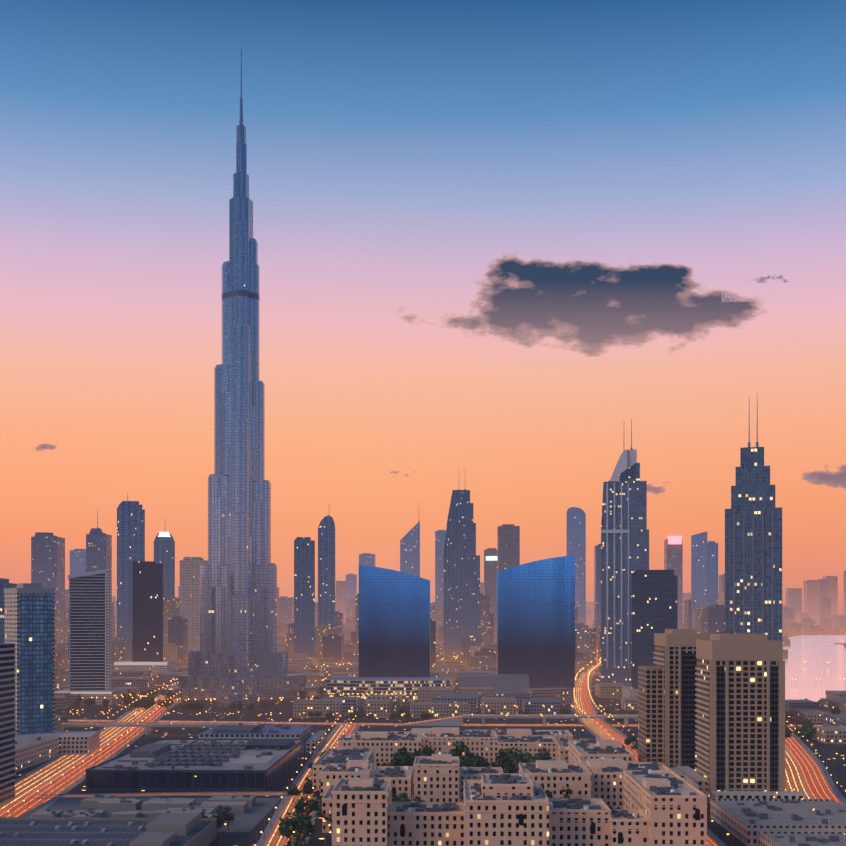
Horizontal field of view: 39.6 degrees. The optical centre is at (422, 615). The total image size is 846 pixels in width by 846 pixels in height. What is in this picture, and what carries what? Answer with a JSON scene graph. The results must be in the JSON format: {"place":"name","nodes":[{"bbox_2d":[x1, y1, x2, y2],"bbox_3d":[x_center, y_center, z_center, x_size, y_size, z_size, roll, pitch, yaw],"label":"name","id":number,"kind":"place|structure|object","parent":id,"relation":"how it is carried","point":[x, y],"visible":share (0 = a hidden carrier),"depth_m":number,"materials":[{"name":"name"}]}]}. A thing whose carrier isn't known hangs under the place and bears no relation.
{"place":"outdoors","nodes":[
{"label":"outdoors","id":0,"kind":"place"},
{"bbox_2d":[35,443,55,450],"bbox_3d":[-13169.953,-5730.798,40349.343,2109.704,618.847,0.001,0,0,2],"label":"cloud","id":1,"kind":"structure","parent":0,"point":[42,446],"depth_m":40343.88,"materials":[{"name":"pink"}]},
{"bbox_2d":[31,532,64,631],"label":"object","id":2,"kind":"structure","parent":0,"point":[47,562],"depth_m":3824.72,"materials":[{"name":"glass"}]},
{"bbox_2d":[89,528,101,533],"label":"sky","id":3,"kind":"structure","parent":0,"point":[94,530],"depth_m":3627.61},
{"bbox_2d":[154,532,174,609],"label":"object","id":4,"kind":"structure","parent":0,"point":[164,551],"depth_m":3211.36,"materials":[{"name":"glass"}]},
{"bbox_2d":[180,557,207,652],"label":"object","id":5,"kind":"structure","parent":0,"point":[190,590],"depth_m":2705.53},
{"bbox_2d":[155,685,594,686],"bbox_3d":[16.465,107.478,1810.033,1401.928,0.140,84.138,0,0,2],"label":"back street","id":6,"kind":"structure","parent":0,"point":[452,686],"depth_m":1805.23,"materials":[{"name":"grey asphalt"}]},
{"bbox_2d":[15,634,845,845],"bbox_3d":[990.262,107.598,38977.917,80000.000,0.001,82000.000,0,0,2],"label":"ground","id":7,"kind":"structure","parent":0,"point":[284,708],"depth_m":1128.81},
{"bbox_2d":[0,643,14,804],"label":"skyscraper","id":8,"kind":"structure","parent":7,"relation":"on","point":[7,722],"depth_m":677.46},
{"bbox_2d":[0,578,16,642],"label":"skyscraper","id":9,"kind":"structure","parent":7,"relation":"on","point":[4,583],"depth_m":1252.67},
{"bbox_2d":[15,735,59,775],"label":"building","id":10,"kind":"structure","parent":7,"relation":"on","point":[29,748],"depth_m":854.50,"materials":[{"name":"grey concrete"}]},
{"bbox_2d":[28,731,99,754],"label":"tower podium","id":11,"kind":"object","parent":7,"relation":"on","point":[79,742],"visible":0.43,"depth_m":908.93,"materials":[{"name":"grey concrete"}]},
{"bbox_2d":[4,583,54,734],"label":"tower","id":12,"kind":"structure","parent":11,"relation":"on","point":[11,615],"depth_m":937.61,"materials":[{"name":"concrete"}]},
{"bbox_2d":[19,594,52,734],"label":"glass facade","id":13,"kind":"structure","parent":12,"relation":"attached to","point":[35,663],"depth_m":937.76,"materials":[{"name":"blue glass"}]},
{"bbox_2d":[69,579,69,690],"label":"tower frame","id":14,"kind":"object","parent":7,"relation":"on","point":[69,634],"visible":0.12,"depth_m":1441.09,"materials":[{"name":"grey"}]},
{"bbox_2d":[70,549,85,574],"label":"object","id":15,"kind":"structure","parent":7,"relation":"on","point":[77,561],"depth_m":4627.71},
{"bbox_2d":[70,573,104,690],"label":"skyscraper","id":16,"kind":"structure","parent":7,"relation":"on","point":[87,633],"depth_m":1441.65,"materials":[{"name":"grey concrete"}]},
{"bbox_2d":[68,569,110,578],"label":"roof","id":17,"kind":"structure","parent":16,"relation":"on","point":[86,574],"depth_m":1440.04,"materials":[{"name":"grey"}]},
{"bbox_2d":[0,694,181,816],"bbox_3d":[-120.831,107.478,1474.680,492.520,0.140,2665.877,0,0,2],"label":"highway","id":18,"kind":"structure","parent":7,"relation":"on","point":[32,784],"depth_m":825.93,"materials":[{"name":"asphalt"}]},
{"bbox_2d":[54,688,127,704],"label":"tower podium","id":19,"kind":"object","parent":7,"relation":"on","point":[112,694],"visible":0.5,"depth_m":1419.93,"materials":[{"name":"grey concrete"}]},
{"bbox_2d":[86,532,111,602],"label":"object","id":20,"kind":"structure","parent":7,"relation":"on","point":[99,551],"depth_m":3618.38,"materials":[{"name":"glass"}]},
{"bbox_2d":[105,570,110,690],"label":"wall","id":21,"kind":"structure","parent":7,"relation":"on","point":[107,630],"depth_m":1440.19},
{"bbox_2d":[0,813,216,845],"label":"flat-roofed building","id":22,"kind":"structure","parent":7,"relation":"on","point":[183,829],"depth_m":539.29,"materials":[{"name":"paint"}]},
{"bbox_2d":[117,501,144,638],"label":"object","id":23,"kind":"structure","parent":7,"relation":"on","point":[130,531],"depth_m":2707.29,"materials":[{"name":"glass"}]},
{"bbox_2d":[114,661,176,673],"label":"tower podium","id":24,"kind":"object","parent":7,"relation":"on","point":[161,667],"visible":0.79,"depth_m":2004.74,"materials":[{"name":"grey concrete"}]},
{"bbox_2d":[132,561,162,661],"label":"skyscraper","id":25,"kind":"structure","parent":7,"relation":"on","point":[147,611],"depth_m":2033.56,"materials":[{"name":"black glass"}]},
{"bbox_2d":[18,794,281,831],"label":"flat-roofed building","id":26,"kind":"structure","parent":7,"relation":"on","point":[248,812],"depth_m":638.35,"materials":[{"name":"grey concrete"}]},
{"bbox_2d":[36,792,302,798],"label":"road","id":27,"kind":"structure","parent":7,"relation":"on","point":[151,794],"depth_m":705.97,"materials":[{"name":"grey asphalt"}]},
{"bbox_2d":[61,722,314,734],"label":"overpass","id":28,"kind":"object","parent":7,"relation":"on","point":[147,726],"visible":0.42,"depth_m":1055.54,"materials":[{"name":"grey concrete"}]},
{"bbox_2d":[86,739,303,790],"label":"mall","id":29,"kind":"structure","parent":7,"relation":"on","point":[222,764],"depth_m":750.93},
{"bbox_2d":[164,48,318,706],"bbox_3d":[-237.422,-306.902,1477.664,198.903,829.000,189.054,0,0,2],"label":"skyscraper","id":30,"kind":"structure","parent":7,"relation":"on","point":[238,656],"depth_m":1488.16,"materials":[{"name":"blue glass"}]},
{"bbox_2d":[198,723,325,751],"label":"low-rise building","id":31,"kind":"structure","parent":7,"relation":"on","point":[276,731],"depth_m":935.12,"materials":[{"name":"grey concrete"}]},
{"bbox_2d":[294,537,314,663],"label":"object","id":32,"kind":"structure","parent":7,"relation":"on","point":[304,595],"depth_m":2598.30,"materials":[{"name":"glass"}]},
{"bbox_2d":[257,725,360,845],"bbox_3d":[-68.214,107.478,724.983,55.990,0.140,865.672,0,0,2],"label":"road","id":33,"kind":"structure","parent":7,"relation":"on","point":[273,837],"depth_m":679.40,"materials":[{"name":"asphalt"}]},
{"bbox_2d":[318,515,334,626],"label":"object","id":34,"kind":"structure","parent":7,"relation":"on","point":[326,571],"depth_m":2897.50,"materials":[{"name":"glass"}]},
{"bbox_2d":[336,581,345,620],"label":"skyscraper","id":35,"kind":"structure","parent":7,"relation":"on","point":[341,596],"depth_m":8660.05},
{"bbox_2d":[346,574,356,600],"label":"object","id":36,"kind":"structure","parent":7,"relation":"on","point":[351,585],"depth_m":7505.18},
{"bbox_2d":[359,553,375,566],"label":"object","id":37,"kind":"structure","parent":7,"relation":"on","point":[367,559],"depth_m":6500.89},
{"bbox_2d":[326,677,449,700],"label":"curved podium","id":38,"kind":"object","parent":7,"relation":"on","point":[402,686],"visible":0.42,"depth_m":1481.95,"materials":[{"name":"grey concrete"}]},
{"bbox_2d":[359,565,429,676],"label":"office building","id":39,"kind":"structure","parent":38,"relation":"on","point":[394,623],"depth_m":1586.95,"materials":[{"name":"blue glass"}]},
{"bbox_2d":[400,522,419,576],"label":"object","id":40,"kind":"structure","parent":7,"relation":"on","point":[410,552],"depth_m":4993.58,"materials":[{"name":"glass"}]},
{"bbox_2d":[8,640,845,845],"bbox_3d":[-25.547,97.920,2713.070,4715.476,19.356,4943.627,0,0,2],"label":"street lights","id":41,"kind":"object","parent":7,"relation":"on","point":[353,732],"visible":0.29,"depth_m":1069.88,"materials":[{"name":"orange"}]},
{"bbox_2d":[435,530,445,608],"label":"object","id":42,"kind":"structure","parent":7,"relation":"on","point":[440,535],"depth_m":5190.35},
{"bbox_2d":[54,592,845,743],"bbox_3d":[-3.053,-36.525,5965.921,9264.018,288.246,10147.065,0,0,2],"label":"city building","id":43,"kind":"structure","parent":7,"relation":"on","point":[381,706],"depth_m":1650.77,"materials":[{"name":"grey concrete"}]},
{"bbox_2d":[54,587,845,728],"bbox_3d":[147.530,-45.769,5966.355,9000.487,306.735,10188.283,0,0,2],"label":"city building","id":44,"kind":"structure","parent":7,"relation":"on","point":[585,638],"depth_m":2099.32,"materials":[{"name":"grey concrete"}]},
{"bbox_2d":[54,597,845,668],"bbox_3d":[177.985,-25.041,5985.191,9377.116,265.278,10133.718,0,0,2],"label":"city building","id":45,"kind":"structure","parent":7,"relation":"on","point":[712,619],"depth_m":2803.57,"materials":[{"name":"grey glass"}]},
{"bbox_2d":[73,687,845,845],"bbox_3d":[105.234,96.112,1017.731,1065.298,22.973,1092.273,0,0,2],"label":"trees","id":46,"kind":"object","parent":7,"relation":"on","point":[301,823],"visible":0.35,"depth_m":760.48,"materials":[{"name":"green plant"}]},
{"bbox_2d":[444,490,479,655],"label":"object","id":47,"kind":"structure","parent":7,"relation":"on","point":[461,589],"depth_m":3089.00,"materials":[{"name":"glass"}]},
{"bbox_2d":[480,582,483,594],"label":"building","id":48,"kind":"structure","parent":7,"relation":"on","point":[481,587],"depth_m":9885.84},
{"bbox_2d":[484,548,496,638],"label":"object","id":49,"kind":"structure","parent":7,"relation":"on","point":[490,577],"depth_m":4285.40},
{"bbox_2d":[486,556,496,559],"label":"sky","id":50,"kind":"structure","parent":49,"relation":"attached to","point":[491,557],"depth_m":4280.49,"materials":[{"name":"white"}]},
{"bbox_2d":[497,524,519,571],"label":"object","id":51,"kind":"structure","parent":7,"relation":"on","point":[508,545],"depth_m":3485.10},
{"bbox_2d":[312,727,706,845],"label":"apartment buildings","id":52,"kind":"structure","parent":7,"relation":"on","point":[357,783],"depth_m":532.53,"materials":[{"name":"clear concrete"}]},
{"bbox_2d":[457,674,571,692],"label":"podium block","id":53,"kind":"structure","parent":7,"relation":"on","point":[507,682],"depth_m":1488.84,"materials":[{"name":"grey concrete"}]},
{"bbox_2d":[497,555,574,694],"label":"office building","id":54,"kind":"structure","parent":7,"relation":"on","point":[536,622],"depth_m":1581.85,"materials":[{"name":"blue glass"}]},
{"bbox_2d":[567,507,585,624],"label":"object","id":55,"kind":"structure","parent":7,"relation":"on","point":[576,531],"depth_m":4774.47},
{"bbox_2d":[594,544,600,643],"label":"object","id":56,"kind":"structure","parent":7,"relation":"on","point":[597,577],"depth_m":3976.37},
{"bbox_2d":[571,653,726,845],"bbox_3d":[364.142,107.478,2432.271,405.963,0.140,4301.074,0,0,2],"label":"highway","id":57,"kind":"structure","parent":7,"relation":"on","point":[583,699],"depth_m":1215.07,"materials":[{"name":"asphalt"}]},
{"bbox_2d":[632,570,677,688],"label":"tower","id":58,"kind":"structure","parent":7,"relation":"on","point":[654,601],"depth_m":1464.76,"materials":[{"name":"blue glass"}]},
{"bbox_2d":[638,629,708,770],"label":"tower","id":59,"kind":"structure","parent":7,"relation":"on","point":[667,712],"depth_m":746.54,"materials":[{"name":"beige concrete"}]},
{"bbox_2d":[664,539,682,628],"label":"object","id":60,"kind":"structure","parent":7,"relation":"on","point":[673,556],"depth_m":4764.97,"materials":[{"name":"grey concrete"}]},
{"bbox_2d":[683,593,690,612],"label":"building","id":61,"kind":"structure","parent":7,"relation":"on","point":[686,596],"depth_m":8884.66,"materials":[{"name":"grey concrete"}]},
{"bbox_2d":[691,531,706,628],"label":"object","id":62,"kind":"structure","parent":7,"relation":"on","point":[699,570],"depth_m":3669.69,"materials":[{"name":"glass"}]},
{"bbox_2d":[707,541,717,606],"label":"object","id":63,"kind":"structure","parent":7,"relation":"on","point":[712,572],"depth_m":3717.75,"materials":[{"name":"glass"}]},
{"bbox_2d":[670,766,806,798],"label":"podium","id":64,"kind":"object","parent":7,"relation":"on","point":[686,773],"visible":0.23,"depth_m":654.53,"materials":[{"name":"grey concrete"}]},
{"bbox_2d":[695,634,784,803],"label":"tower","id":65,"kind":"structure","parent":7,"relation":"on","point":[740,711],"depth_m":659.88,"materials":[{"name":"beige concrete"}]},
{"bbox_2d":[725,447,781,640],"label":"tower","id":66,"kind":"structure","parent":7,"relation":"on","point":[753,489],"depth_m":1184.12,"materials":[{"name":"blue glass"}]},
{"bbox_2d":[748,408,750,446],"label":"spire","id":67,"kind":"object","parent":66,"relation":"on","point":[749,443],"visible":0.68,"depth_m":1201.75,"materials":[{"name":"silver metal"}]},
{"bbox_2d":[733,509,773,639],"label":"facade strips","id":68,"kind":"object","parent":66,"relation":"attached to","point":[753,572],"visible":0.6,"depth_m":1181.27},
{"bbox_2d":[756,403,758,446],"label":"spire","id":69,"kind":"object","parent":66,"relation":"on","point":[757,443],"visible":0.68,"depth_m":1201.55,"materials":[{"name":"silver metal"}]},
{"bbox_2d":[710,799,845,845],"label":"low-rise building","id":70,"kind":"structure","parent":7,"relation":"on","point":[774,822],"depth_m":567.90,"materials":[{"name":"grey concrete"}]},
{"bbox_2d":[786,588,801,621],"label":"building","id":71,"kind":"structure","parent":7,"relation":"on","point":[794,598],"depth_m":8412.84,"materials":[{"name":"concrete"}]},
{"bbox_2d":[785,730,845,805],"bbox_3d":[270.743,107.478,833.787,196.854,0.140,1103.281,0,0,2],"label":"highway","id":72,"kind":"structure","parent":7,"relation":"on","point":[807,773],"depth_m":794.77,"materials":[{"name":"asphalt"}]},
{"bbox_2d":[817,579,827,624],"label":"building","id":73,"kind":"structure","parent":7,"relation":"on","point":[822,587],"depth_m":9709.20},
{"bbox_2d":[68,719,822,726],"bbox_3d":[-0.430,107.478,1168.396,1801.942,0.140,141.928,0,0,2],"label":"cross street","id":74,"kind":"structure","parent":0,"point":[298,723],"depth_m":1170.07,"materials":[{"name":"grey asphalt"}]},
{"bbox_2d":[402,714,637,725],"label":"overpass","id":75,"kind":"object","parent":74,"relation":"on","point":[453,721],"visible":0.65,"depth_m":1146.52,"materials":[{"name":"grey concrete"}]},
{"bbox_2d":[399,255,765,356],"bbox_3d":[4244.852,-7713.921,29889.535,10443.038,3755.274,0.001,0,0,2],"label":"cloud","id":76,"kind":"structure","parent":0,"point":[593,308],"depth_m":29886.45,"materials":[{"name":"grey"}]},
{"bbox_2d":[601,449,648,682],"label":"tower","id":77,"kind":"structure","parent":0,"point":[638,545],"depth_m":1734.58,"materials":[{"name":"glass"}]},
{"bbox_2d":[601,483,628,667],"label":"facade strips","id":78,"kind":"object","parent":77,"relation":"attached to","point":[614,531],"visible":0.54,"depth_m":1732.77,"materials":[{"name":"grey metal"}]},
{"bbox_2d":[610,450,626,481],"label":"tower crown","id":79,"kind":"object","parent":77,"relation":"attached to","point":[621,466],"visible":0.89,"depth_m":1739.20,"materials":[{"name":"grey"}]},
{"bbox_2d":[608,463,639,481],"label":"tower top","id":80,"kind":"object","parent":77,"relation":"on","point":[632,473],"visible":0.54,"depth_m":1736.17,"materials":[{"name":"blue glass"}]},
{"bbox_2d":[630,418,632,449],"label":"spire","id":81,"kind":"object","parent":77,"relation":"on","point":[631,434],"visible":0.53,"depth_m":1752.55,"materials":[{"name":"silver metal"}]},
{"bbox_2d":[622,686,637,697],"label":"building","id":82,"kind":"structure","parent":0,"point":[628,692],"depth_m":1470.74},
{"bbox_2d":[647,482,667,494],"bbox_3d":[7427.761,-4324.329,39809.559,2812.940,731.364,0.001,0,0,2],"label":"cloud","id":83,"kind":"structure","parent":0,"point":[655,490],"depth_m":39797.83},
{"bbox_2d":[667,536,681,543],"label":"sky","id":84,"kind":"structure","parent":0,"point":[674,539],"depth_m":4760.52,"materials":[{"name":"pink"}]},
{"bbox_2d":[719,573,724,592],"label":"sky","id":85,"kind":"structure","parent":0,"point":[721,583],"depth_m":5467.14,"materials":[{"name":"grey"}]},
{"bbox_2d":[756,275,788,282],"bbox_3d":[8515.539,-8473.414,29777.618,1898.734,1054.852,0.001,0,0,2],"label":"cloud","id":86,"kind":"structure","parent":0,"point":[762,280],"depth_m":29772.02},
{"bbox_2d":[803,580,816,617],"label":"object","id":87,"kind":"structure","parent":0,"point":[809,592],"depth_m":10404.39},
{"bbox_2d":[783,635,845,701],"bbox_3d":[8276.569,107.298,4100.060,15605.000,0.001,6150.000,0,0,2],"label":"water","id":88,"kind":"structure","parent":0,"point":[816,653],"depth_m":2471.99,"materials":[{"name":"pink liquid"}]},
{"bbox_2d":[802,465,845,489],"bbox_3d":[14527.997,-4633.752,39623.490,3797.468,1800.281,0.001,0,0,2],"label":"cloud","id":89,"kind":"structure","parent":0,"point":[837,479],"depth_m":39645.65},
{"bbox_2d":[823,576,837,614],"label":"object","id":90,"kind":"structure","parent":0,"point":[833,587],"depth_m":10696.25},
{"bbox_2d":[844,571,845,608],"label":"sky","id":91,"kind":"structure","parent":0,"point":[844,589],"depth_m":10164.88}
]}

